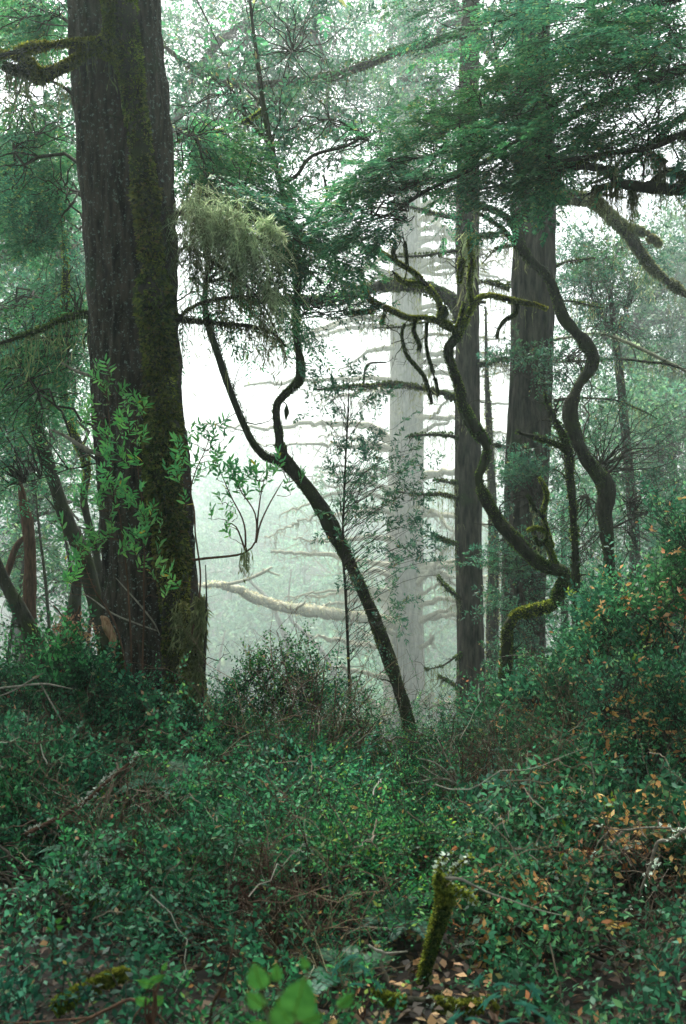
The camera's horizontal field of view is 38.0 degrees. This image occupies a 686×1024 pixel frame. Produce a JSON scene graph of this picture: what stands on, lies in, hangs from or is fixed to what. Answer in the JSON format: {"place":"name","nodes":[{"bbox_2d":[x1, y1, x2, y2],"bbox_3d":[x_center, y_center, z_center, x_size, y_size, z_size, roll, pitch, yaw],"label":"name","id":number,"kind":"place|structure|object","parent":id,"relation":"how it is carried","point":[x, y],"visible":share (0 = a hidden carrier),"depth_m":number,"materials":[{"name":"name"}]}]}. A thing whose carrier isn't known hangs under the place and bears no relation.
{"place":"outdoors","nodes":[
{"label":"outdoors","id":0,"kind":"place"},
{"bbox_2d":[0,510,685,1023],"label":"ground","id":1,"kind":"structure","parent":0,"point":[202,976],"depth_m":3.69,"materials":[{"name":"plant"}]},
{"bbox_2d":[2,392,41,668],"bbox_3d":[-5.854,0.794,17.998,0.960,8.388,0.687,0,0,14],"label":"young tree","id":2,"kind":"object","parent":1,"relation":"on","point":[20,585],"visible":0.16,"depth_m":17.97,"materials":[{"name":"brown wood"}]},
{"bbox_2d":[0,518,55,668],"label":"oak tree","id":3,"kind":"object","parent":1,"relation":"on","point":[23,615],"visible":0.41,"depth_m":9.44,"materials":[{"name":"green plant"}]},
{"bbox_2d":[5,482,51,669],"bbox_3d":[-3.357,1.041,10.444,0.609,2.820,0.416,0,0,34],"label":"oak tree","id":4,"kind":"object","parent":1,"relation":"on","point":[27,539],"visible":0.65,"depth_m":10.46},
{"bbox_2d":[2,633,80,725],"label":"evergreen shrub","id":5,"kind":"object","parent":1,"relation":"on","point":[28,674],"visible":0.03,"depth_m":8.04,"materials":[{"name":"green plant"}]},
{"bbox_2d":[0,86,85,666],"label":"broadleaf tree","id":6,"kind":"object","parent":1,"relation":"on","point":[17,631],"visible":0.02,"depth_m":39.62,"materials":[{"name":"green plant"}]},
{"bbox_2d":[25,444,62,647],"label":"young tree","id":7,"kind":"object","parent":1,"relation":"on","point":[44,576],"visible":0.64,"depth_m":14.99,"materials":[{"name":"brown wood"}]},
{"bbox_2d":[0,272,101,669],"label":"broadleaf tree","id":8,"kind":"object","parent":1,"relation":"on","point":[51,549],"visible":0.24,"depth_m":18.75,"materials":[{"name":"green plant"}]},
{"bbox_2d":[0,176,101,665],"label":"oak tree","id":9,"kind":"object","parent":1,"relation":"on","point":[47,275],"visible":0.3,"depth_m":12.93,"materials":[{"name":"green plant"}]},
{"bbox_2d":[0,0,103,664],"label":"oak tree","id":10,"kind":"object","parent":1,"relation":"on","point":[60,505],"visible":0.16,"depth_m":9.97,"materials":[{"name":"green plant"}]},
{"bbox_2d":[47,918,63,981],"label":"broad leaved plant","id":11,"kind":"object","parent":1,"relation":"on","point":[58,927],"visible":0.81,"depth_m":2.99,"materials":[{"name":"green plant"}]},
{"bbox_2d":[40,397,81,710],"bbox_3d":[-4.462,0.844,16.023,1.167,6.888,0.637,0,0,19],"label":"young tree","id":12,"kind":"object","parent":1,"relation":"on","point":[67,553],"visible":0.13,"depth_m":15.99,"materials":[{"name":"brown wood"}]},
{"bbox_2d":[42,561,87,655],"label":"shrub","id":13,"kind":"object","parent":1,"relation":"on","point":[74,600],"visible":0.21,"depth_m":11.94,"materials":[{"name":"green plant"}]},
{"bbox_2d":[0,607,165,818],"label":"evergreen shrub","id":14,"kind":"object","parent":1,"relation":"on","point":[8,681],"visible":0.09,"depth_m":6.40,"materials":[{"name":"green plant"}]},
{"bbox_2d":[82,516,101,651],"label":"young tree","id":15,"kind":"object","parent":1,"relation":"on","point":[89,621],"visible":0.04,"depth_m":16.98,"materials":[{"name":"brown wood"}]},
{"bbox_2d":[0,601,189,822],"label":"evergreen shrub","id":16,"kind":"object","parent":1,"relation":"on","point":[63,676],"visible":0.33,"depth_m":6.16,"materials":[{"name":"green plant"}]},
{"bbox_2d":[29,605,103,655],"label":"dried fern","id":17,"kind":"object","parent":16,"relation":"on","point":[86,634],"visible":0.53,"depth_m":6.36,"materials":[{"name":"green plant"}]},
{"bbox_2d":[0,671,194,861],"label":"bare brushwood","id":18,"kind":"object","parent":1,"relation":"on","point":[43,744],"visible":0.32,"depth_m":5.29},
{"bbox_2d":[0,673,72,722],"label":"dead branch","id":19,"kind":"object","parent":18,"relation":"on","point":[24,685],"visible":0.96,"depth_m":5.80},
{"bbox_2d":[0,838,196,935],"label":"evergreen shrub","id":20,"kind":"object","parent":1,"relation":"on","point":[64,922],"visible":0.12,"depth_m":4.20,"materials":[{"name":"green plant"}]},
{"bbox_2d":[0,701,217,899],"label":"evergreen shrub","id":21,"kind":"object","parent":1,"relation":"on","point":[5,820],"visible":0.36,"depth_m":5.07,"materials":[{"name":"green plant"}]},
{"bbox_2d":[96,615,126,700],"bbox_3d":[-1.598,1.258,6.838,0.223,1.120,0.319,0,0,0],"label":"broken stump","id":22,"kind":"object","parent":1,"relation":"on","point":[107,634],"visible":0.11,"depth_m":6.84,"materials":[{"name":"brown wood"}]},
{"bbox_2d":[0,0,229,731],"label":"mossy tree","id":23,"kind":"object","parent":1,"relation":"on","point":[154,301],"visible":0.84,"depth_m":6.94,"materials":[{"name":"brown wood"}]},
{"bbox_2d":[83,578,159,634],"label":"dead branch","id":24,"kind":"object","parent":23,"relation":"attached to","point":[140,605],"visible":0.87,"depth_m":6.90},
{"bbox_2d":[24,629,249,813],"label":"evergreen shrub","id":25,"kind":"object","parent":1,"relation":"on","point":[194,724],"visible":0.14,"depth_m":6.21,"materials":[{"name":"green plant"}]},
{"bbox_2d":[0,714,276,940],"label":"bare brushwood","id":26,"kind":"object","parent":1,"relation":"on","point":[122,813],"visible":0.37,"depth_m":4.29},
{"bbox_2d":[24,751,139,835],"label":"dead branch","id":27,"kind":"object","parent":26,"relation":"on","point":[35,828],"visible":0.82,"depth_m":4.60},
{"bbox_2d":[56,842,120,900],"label":"dead branch","id":28,"kind":"object","parent":26,"relation":"on","point":[99,861],"visible":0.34,"depth_m":4.00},
{"bbox_2d":[1,727,297,905],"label":"evergreen shrub","id":29,"kind":"object","parent":1,"relation":"on","point":[54,824],"visible":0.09,"depth_m":4.88,"materials":[{"name":"green plant"}]},
{"bbox_2d":[56,353,306,741],"bbox_3d":[-1.059,0.404,6.481,1.664,2.800,0.719,0,0,0],"label":"bay laurel","id":30,"kind":"object","parent":1,"relation":"on","point":[143,533],"visible":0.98,"depth_m":6.46,"materials":[{"name":"green plant"}]},
{"bbox_2d":[0,0,396,714],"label":"fir tree","id":31,"kind":"object","parent":1,"relation":"on","point":[230,212],"visible":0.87,"depth_m":7.39,"materials":[{"name":"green plant"}]},
{"bbox_2d":[159,664,282,799],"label":"evergreen shrub","id":32,"kind":"object","parent":1,"relation":"on","point":[197,729],"visible":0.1,"depth_m":6.47,"materials":[{"name":"green plant"}]},
{"bbox_2d":[217,630,225,700],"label":"young tree","id":33,"kind":"object","parent":1,"relation":"on","point":[219,663],"visible":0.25,"depth_m":87.89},
{"bbox_2d":[60,793,389,967],"bbox_3d":[-0.501,1.600,4.188,1.445,0.747,1.216,0,0,-8],"label":"evergreen shrub","id":34,"kind":"object","parent":1,"relation":"on","point":[186,859],"visible":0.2,"depth_m":4.03,"materials":[{"name":"green plant"}]},
{"bbox_2d":[47,876,166,918],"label":"dead branch","id":35,"kind":"object","parent":34,"relation":"on","point":[71,896],"visible":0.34,"depth_m":3.79,"materials":[{"name":"brown wood"}]},
{"bbox_2d":[193,500,300,639],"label":"broadleaf tree","id":36,"kind":"object","parent":1,"relation":"on","point":[223,562],"visible":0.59,"depth_m":161.28,"materials":[{"name":"green plant"}]},
{"bbox_2d":[203,579,309,698],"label":"broadleaf tree","id":37,"kind":"object","parent":1,"relation":"on","point":[235,633],"visible":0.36,"depth_m":144.20,"materials":[{"name":"green plant"}]},
{"bbox_2d":[191,433,336,573],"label":"broadleaf tree","id":38,"kind":"object","parent":1,"relation":"on","point":[219,514],"visible":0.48,"depth_m":215.79,"materials":[{"name":"green plant"}]},
{"bbox_2d":[124,588,425,826],"bbox_3d":[-0.441,1.250,6.133,1.347,1.642,1.794,0,0,-45],"label":"bare brushwood","id":39,"kind":"object","parent":1,"relation":"on","point":[318,708],"visible":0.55,"depth_m":6.01,"materials":[{"name":"plant"}]},
{"bbox_2d":[238,565,313,726],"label":"young tree","id":40,"kind":"object","parent":1,"relation":"on","point":[276,614],"visible":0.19,"depth_m":87.84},
{"bbox_2d":[104,704,450,840],"bbox_3d":[-0.422,1.733,5.510,2.296,1.234,1.797,0,0,0],"label":"evergreen shrub","id":41,"kind":"object","parent":1,"relation":"on","point":[305,748],"visible":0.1,"depth_m":5.54,"materials":[{"name":"green plant"}]},
{"bbox_2d":[121,752,452,1008],"bbox_3d":[-0.203,1.365,3.526,1.078,1.168,1.138,0,0,-24],"label":"bare brushwood","id":42,"kind":"object","parent":1,"relation":"on","point":[277,937],"visible":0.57,"depth_m":3.56,"materials":[{"name":"wood"}]},
{"bbox_2d":[181,618,402,826],"bbox_3d":[-0.498,1.601,6.873,2.072,1.742,1.750,0,0,0],"label":"evergreen shrub","id":43,"kind":"object","parent":1,"relation":"on","point":[281,692],"visible":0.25,"depth_m":6.80,"materials":[{"name":"green plant"}]},
{"bbox_2d":[164,0,426,774],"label":"oak tree","id":44,"kind":"object","parent":1,"relation":"on","point":[306,487],"visible":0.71,"depth_m":8.69,"materials":[{"name":"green plant"}]},
{"bbox_2d":[131,781,467,948],"bbox_3d":[-0.174,1.537,4.240,1.512,0.772,1.221,0,0,10],"label":"evergreen shrub","id":45,"kind":"object","parent":1,"relation":"on","point":[371,853],"visible":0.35,"depth_m":4.09,"materials":[{"name":"green plant"}]},
{"bbox_2d":[247,956,352,1023],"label":"broad leaved plant","id":46,"kind":"object","parent":1,"relation":"on","point":[295,1002],"visible":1,"depth_m":1.14,"materials":[{"name":"green plant"}]},
{"bbox_2d":[161,0,454,210],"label":"broadleaf tree","id":47,"kind":"object","parent":1,"relation":"on","point":[231,35],"visible":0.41,"depth_m":25.29,"materials":[{"name":"green plant"}]},
{"bbox_2d":[240,512,381,667],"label":"broadleaf tree","id":48,"kind":"object","parent":1,"relation":"on","point":[306,567],"visible":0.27,"depth_m":155.70,"materials":[{"name":"green plant"}]},
{"bbox_2d":[287,569,339,697],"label":"young tree","id":49,"kind":"object","parent":1,"relation":"on","point":[297,626],"visible":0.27,"depth_m":87.87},
{"bbox_2d":[290,822,338,919],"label":"dead branch","id":50,"kind":"object","parent":1,"relation":"on","point":[305,845],"visible":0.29,"depth_m":4.00,"materials":[{"name":"brown wood"}]},
{"bbox_2d":[206,585,427,723],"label":"broadleaf tree","id":51,"kind":"object","parent":1,"relation":"on","point":[330,632],"visible":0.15,"depth_m":131.06,"materials":[{"name":"green plant"}]},
{"bbox_2d":[251,480,384,547],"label":"broadleaf tree","id":52,"kind":"object","parent":1,"relation":"on","point":[299,494],"visible":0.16,"depth_m":233.10,"materials":[{"name":"green plant"}]},
{"bbox_2d":[163,0,510,745],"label":"fir tree","id":53,"kind":"object","parent":1,"relation":"on","point":[467,512],"visible":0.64,"depth_m":15.84,"materials":[{"name":"grey plant"}]},
{"bbox_2d":[0,602,685,1023],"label":"dead twigs","id":54,"kind":"object","parent":1,"relation":"on","point":[116,758],"depth_m":3.48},
{"bbox_2d":[0,574,685,1023],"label":"ground cover","id":55,"kind":"object","parent":1,"relation":"on","point":[18,990],"visible":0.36,"depth_m":3.49,"materials":[{"name":"green plant"}]},
{"bbox_2d":[0,998,165,1023],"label":"fallen branch","id":56,"kind":"object","parent":55,"relation":"on","point":[85,1019],"visible":0.89,"depth_m":2.50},
{"bbox_2d":[35,829,136,869],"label":"fern","id":57,"kind":"object","parent":55,"relation":"on","point":[69,850],"visible":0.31,"depth_m":4.20,"materials":[{"name":"green plant"}]},
{"bbox_2d":[50,964,130,1017],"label":"fallen branch","id":58,"kind":"object","parent":55,"relation":"on","point":[105,979],"visible":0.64,"depth_m":2.88,"materials":[{"name":"plant"}]},
{"bbox_2d":[135,962,167,1023],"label":"broad leaved plant","id":59,"kind":"object","parent":55,"relation":"on","point":[156,999],"visible":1,"depth_m":2.29,"materials":[{"name":"green plant"}]},
{"bbox_2d":[116,759,206,796],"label":"fern","id":60,"kind":"object","parent":55,"relation":"on","point":[168,771],"visible":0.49,"depth_m":4.82,"materials":[{"name":"green plant"}]},
{"bbox_2d":[167,565,213,761],"bbox_3d":[-0.994,1.074,6.507,0.318,1.458,0.216,0,0,0],"label":"mossy snag","id":61,"kind":"object","parent":55,"relation":"on","point":[200,611],"visible":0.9,"depth_m":6.48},
{"bbox_2d":[209,928,235,1023],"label":"fallen branch","id":62,"kind":"object","parent":55,"relation":"on","point":[218,993],"visible":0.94,"depth_m":2.80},
{"bbox_2d":[302,945,393,995],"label":"fern","id":63,"kind":"object","parent":1,"relation":"on","point":[367,959],"visible":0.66,"depth_m":3.22,"materials":[{"name":"green plant"}]},
{"bbox_2d":[331,953,383,1020],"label":"broad leaved plant","id":64,"kind":"object","parent":1,"relation":"on","point":[365,970],"visible":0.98,"depth_m":2.88,"materials":[{"name":"teal plant"}]},
{"bbox_2d":[268,611,456,733],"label":"broadleaf tree","id":65,"kind":"object","parent":1,"relation":"on","point":[379,694],"visible":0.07,"depth_m":124.56,"materials":[{"name":"green plant"}]},
{"bbox_2d":[217,900,507,1023],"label":"leaf litter","id":66,"kind":"object","parent":1,"relation":"on","point":[431,1018],"visible":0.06,"depth_m":3.20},
{"bbox_2d":[291,354,458,734],"bbox_3d":[0.194,0.657,8.262,1.500,3.856,1.152,0,0,-25],"label":"sapling","id":67,"kind":"object","parent":1,"relation":"on","point":[365,450],"visible":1,"depth_m":8.18,"materials":[{"name":"green wood"}]},
{"bbox_2d":[295,527,454,674],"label":"broadleaf tree","id":68,"kind":"object","parent":1,"relation":"on","point":[331,585],"visible":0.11,"depth_m":140.34,"materials":[{"name":"green plant"}]},
{"bbox_2d":[198,0,574,750],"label":"fir tree","id":69,"kind":"object","parent":1,"relation":"on","point":[406,582],"visible":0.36,"depth_m":71.67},
{"bbox_2d":[368,944,407,987],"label":"fallen branch","id":70,"kind":"object","parent":1,"relation":"on","point":[384,953],"visible":0.99,"depth_m":3.20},
{"bbox_2d":[326,451,453,511],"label":"broadleaf tree","id":71,"kind":"object","parent":1,"relation":"on","point":[379,482],"visible":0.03,"depth_m":260.82,"materials":[{"name":"green plant"}]},
{"bbox_2d":[353,893,427,941],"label":"fern","id":72,"kind":"object","parent":1,"relation":"on","point":[402,920],"visible":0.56,"depth_m":3.65,"materials":[{"name":"green plant"}]},
{"bbox_2d":[256,727,532,890],"bbox_3d":[0.082,1.657,5.224,1.889,1.080,1.613,0,0,0],"label":"evergreen shrub","id":73,"kind":"object","parent":1,"relation":"on","point":[410,771],"visible":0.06,"depth_m":5.18,"materials":[{"name":"green plant"}]},
{"bbox_2d":[322,700,474,785],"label":"evergreen shrub","id":74,"kind":"object","parent":1,"relation":"on","point":[401,742],"visible":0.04,"depth_m":6.99,"materials":[{"name":"green plant"}]},
{"bbox_2d":[258,779,567,940],"bbox_3d":[0.273,1.587,4.325,1.323,0.723,1.136,0,0,-12],"label":"evergreen shrub","id":75,"kind":"object","parent":1,"relation":"on","point":[423,862],"visible":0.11,"depth_m":4.32,"materials":[{"name":"green plant"}]},
{"bbox_2d":[359,621,485,711],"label":"broadleaf tree","id":76,"kind":"object","parent":1,"relation":"on","point":[451,670],"depth_m":134.86,"materials":[{"name":"green plant"}]},
{"bbox_2d":[369,987,500,1016],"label":"fallen branch","id":77,"kind":"object","parent":1,"relation":"on","point":[452,1005],"visible":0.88,"depth_m":3.04,"materials":[{"name":"green wood"}]},
{"bbox_2d":[302,0,572,224],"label":"broadleaf tree","id":78,"kind":"object","parent":1,"relation":"on","point":[396,25],"visible":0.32,"depth_m":30.04,"materials":[{"name":"green plant"}]},
{"bbox_2d":[378,474,502,553],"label":"broadleaf tree","id":79,"kind":"object","parent":1,"relation":"on","point":[484,519],"visible":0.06,"depth_m":223.36,"materials":[{"name":"green plant"}]},
{"bbox_2d":[336,220,581,742],"bbox_3d":[1.103,-0.072,9.549,2.355,5.414,0.789,0,0,0],"label":"mossy oak","id":80,"kind":"object","parent":1,"relation":"on","point":[551,565],"visible":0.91,"depth_m":9.48,"materials":[{"name":"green plant"}]},
{"bbox_2d":[369,543,560,680],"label":"broadleaf tree","id":81,"kind":"object","parent":1,"relation":"on","point":[443,633],"visible":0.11,"depth_m":128.74,"materials":[{"name":"green plant"}]},
{"bbox_2d":[396,705,534,796],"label":"evergreen shrub","id":82,"kind":"object","parent":1,"relation":"on","point":[454,749],"visible":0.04,"depth_m":6.98,"materials":[{"name":"green plant"}]},
{"bbox_2d":[252,0,685,299],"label":"fir tree","id":83,"kind":"object","parent":1,"relation":"on","point":[631,28],"visible":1,"depth_m":7.67,"materials":[{"name":"green plant"}]},
{"bbox_2d":[455,940,508,953],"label":"fallen branch","id":84,"kind":"object","parent":1,"relation":"on","point":[466,944],"visible":0.38,"depth_m":3.60,"materials":[{"name":"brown wood"}]},
{"bbox_2d":[370,667,598,849],"bbox_3d":[0.742,1.387,5.084,1.128,1.134,1.094,0,0,13],"label":"bare brushwood","id":85,"kind":"object","parent":1,"relation":"on","point":[490,741],"visible":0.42,"depth_m":5.08,"materials":[{"name":"plant"}]},
{"bbox_2d":[481,306,500,732],"bbox_3d":[3.114,1.580,21.001,0.483,11.832,0.468,0,0,0],"label":"fir tree","id":86,"kind":"object","parent":1,"relation":"on","point":[493,624],"visible":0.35,"depth_m":20.93,"materials":[{"name":"grey plant"}]},
{"bbox_2d":[414,851,568,990],"bbox_3d":[0.481,1.392,3.309,0.540,0.520,0.096,0,0,0],"label":"mossy post","id":87,"kind":"object","parent":1,"relation":"on","point":[445,902],"visible":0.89,"depth_m":3.29,"materials":[{"name":"plant"}]},
{"bbox_2d":[447,973,555,1023],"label":"broad leaved plant","id":88,"kind":"object","parent":1,"relation":"on","point":[528,1006],"visible":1,"depth_m":2.50,"materials":[{"name":"teal plant"}]},
{"bbox_2d":[382,818,681,983],"bbox_3d":[0.685,1.614,3.913,1.278,0.830,1.131,0,0,-41],"label":"holly leaved shrub","id":89,"kind":"object","parent":1,"relation":"on","point":[461,925],"visible":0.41,"depth_m":3.73,"materials":[{"name":"green plant"}]},
{"bbox_2d":[402,713,683,903],"bbox_3d":[1.139,1.615,5.207,2.058,1.141,1.529,0,0,0],"label":"holly leaved shrub","id":90,"kind":"object","parent":1,"relation":"on","point":[580,771],"visible":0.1,"depth_m":5.02,"materials":[{"name":"green plant"}]},
{"bbox_2d":[511,391,611,643],"bbox_3d":[1.992,0.611,9.190,0.924,3.551,0.623,0,0,0],"label":"dead tree","id":91,"kind":"object","parent":1,"relation":"on","point":[566,448],"visible":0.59,"depth_m":9.18,"materials":[{"name":"brown wood"}]},
{"bbox_2d":[453,643,685,821],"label":"holly leaved shrub","id":92,"kind":"object","parent":1,"relation":"on","point":[517,691],"visible":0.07,"depth_m":6.57,"materials":[{"name":"green plant"}]},
{"bbox_2d":[458,0,685,718],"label":"fir tree","id":93,"kind":"object","parent":1,"relation":"on","point":[529,365],"visible":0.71,"depth_m":13.73,"materials":[{"name":"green plant"}]},
{"bbox_2d":[458,194,685,626],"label":"oak tree","id":94,"kind":"object","parent":1,"relation":"on","point":[598,472],"visible":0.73,"depth_m":11.37,"materials":[{"name":"green plant"}]},
{"bbox_2d":[463,755,685,974],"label":"bare brushwood","id":95,"kind":"object","parent":1,"relation":"on","point":[632,894],"visible":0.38,"depth_m":3.70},
{"bbox_2d":[592,822,685,920],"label":"dead branch","id":96,"kind":"object","parent":95,"relation":"attached to","point":[678,834],"visible":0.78,"depth_m":3.90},
{"bbox_2d":[487,463,664,675],"bbox_3d":[4.170,2.666,17.512,2.968,7.023,4.559,0,0,26],"label":"broadleaf tree","id":97,"kind":"object","parent":1,"relation":"on","point":[564,611],"visible":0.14,"depth_m":17.69,"materials":[{"name":"green plant"}]},
{"bbox_2d":[479,615,684,790],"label":"bare brushwood","id":98,"kind":"object","parent":1,"relation":"on","point":[549,692],"visible":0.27,"depth_m":5.93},
{"bbox_2d":[566,802,613,954],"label":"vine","id":99,"kind":"object","parent":1,"relation":"on","point":[589,852],"visible":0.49,"depth_m":3.70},
{"bbox_2d":[496,631,685,881],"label":"holly leaved shrub","id":100,"kind":"object","parent":1,"relation":"on","point":[675,712],"visible":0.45,"depth_m":5.55,"materials":[{"name":"green plant"}]},
{"bbox_2d":[505,353,685,646],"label":"broadleaf tree","id":101,"kind":"object","parent":1,"relation":"on","point":[656,397],"visible":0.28,"depth_m":31.82,"materials":[{"name":"green plant"}]},
{"bbox_2d":[506,565,684,747],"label":"holly leaved shrub","id":102,"kind":"object","parent":1,"relation":"on","point":[556,651],"visible":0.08,"depth_m":7.80,"materials":[{"name":"green plant"}]},
{"bbox_2d":[506,472,685,765],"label":"holly leaved shrub","id":103,"kind":"object","parent":1,"relation":"on","point":[669,586],"visible":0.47,"depth_m":7.24,"materials":[{"name":"green plant"}]},
{"bbox_2d":[506,752,685,928],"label":"holly leaved shrub","id":104,"kind":"object","parent":1,"relation":"on","point":[640,807],"visible":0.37,"depth_m":4.46,"materials":[{"name":"green plant"}]},
{"bbox_2d":[553,185,685,594],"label":"broadleaf tree","id":105,"kind":"object","parent":1,"relation":"on","point":[605,276],"visible":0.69,"depth_m":18.96,"materials":[{"name":"green plant"}]},
{"bbox_2d":[567,196,685,637],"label":"broadleaf tree","id":106,"kind":"object","parent":1,"relation":"on","point":[677,347],"visible":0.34,"depth_m":44.43,"materials":[{"name":"green plant"}]},
{"bbox_2d":[648,208,685,615],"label":"fir tree","id":107,"kind":"object","parent":1,"relation":"on","point":[680,335],"visible":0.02,"depth_m":82.37,"materials":[{"name":"green plant"}]},
{"bbox_2d":[0,0,685,509],"label":"sky","id":108,"kind":"structure","parent":0,"point":[213,393],"materials":[{"name":"white"}]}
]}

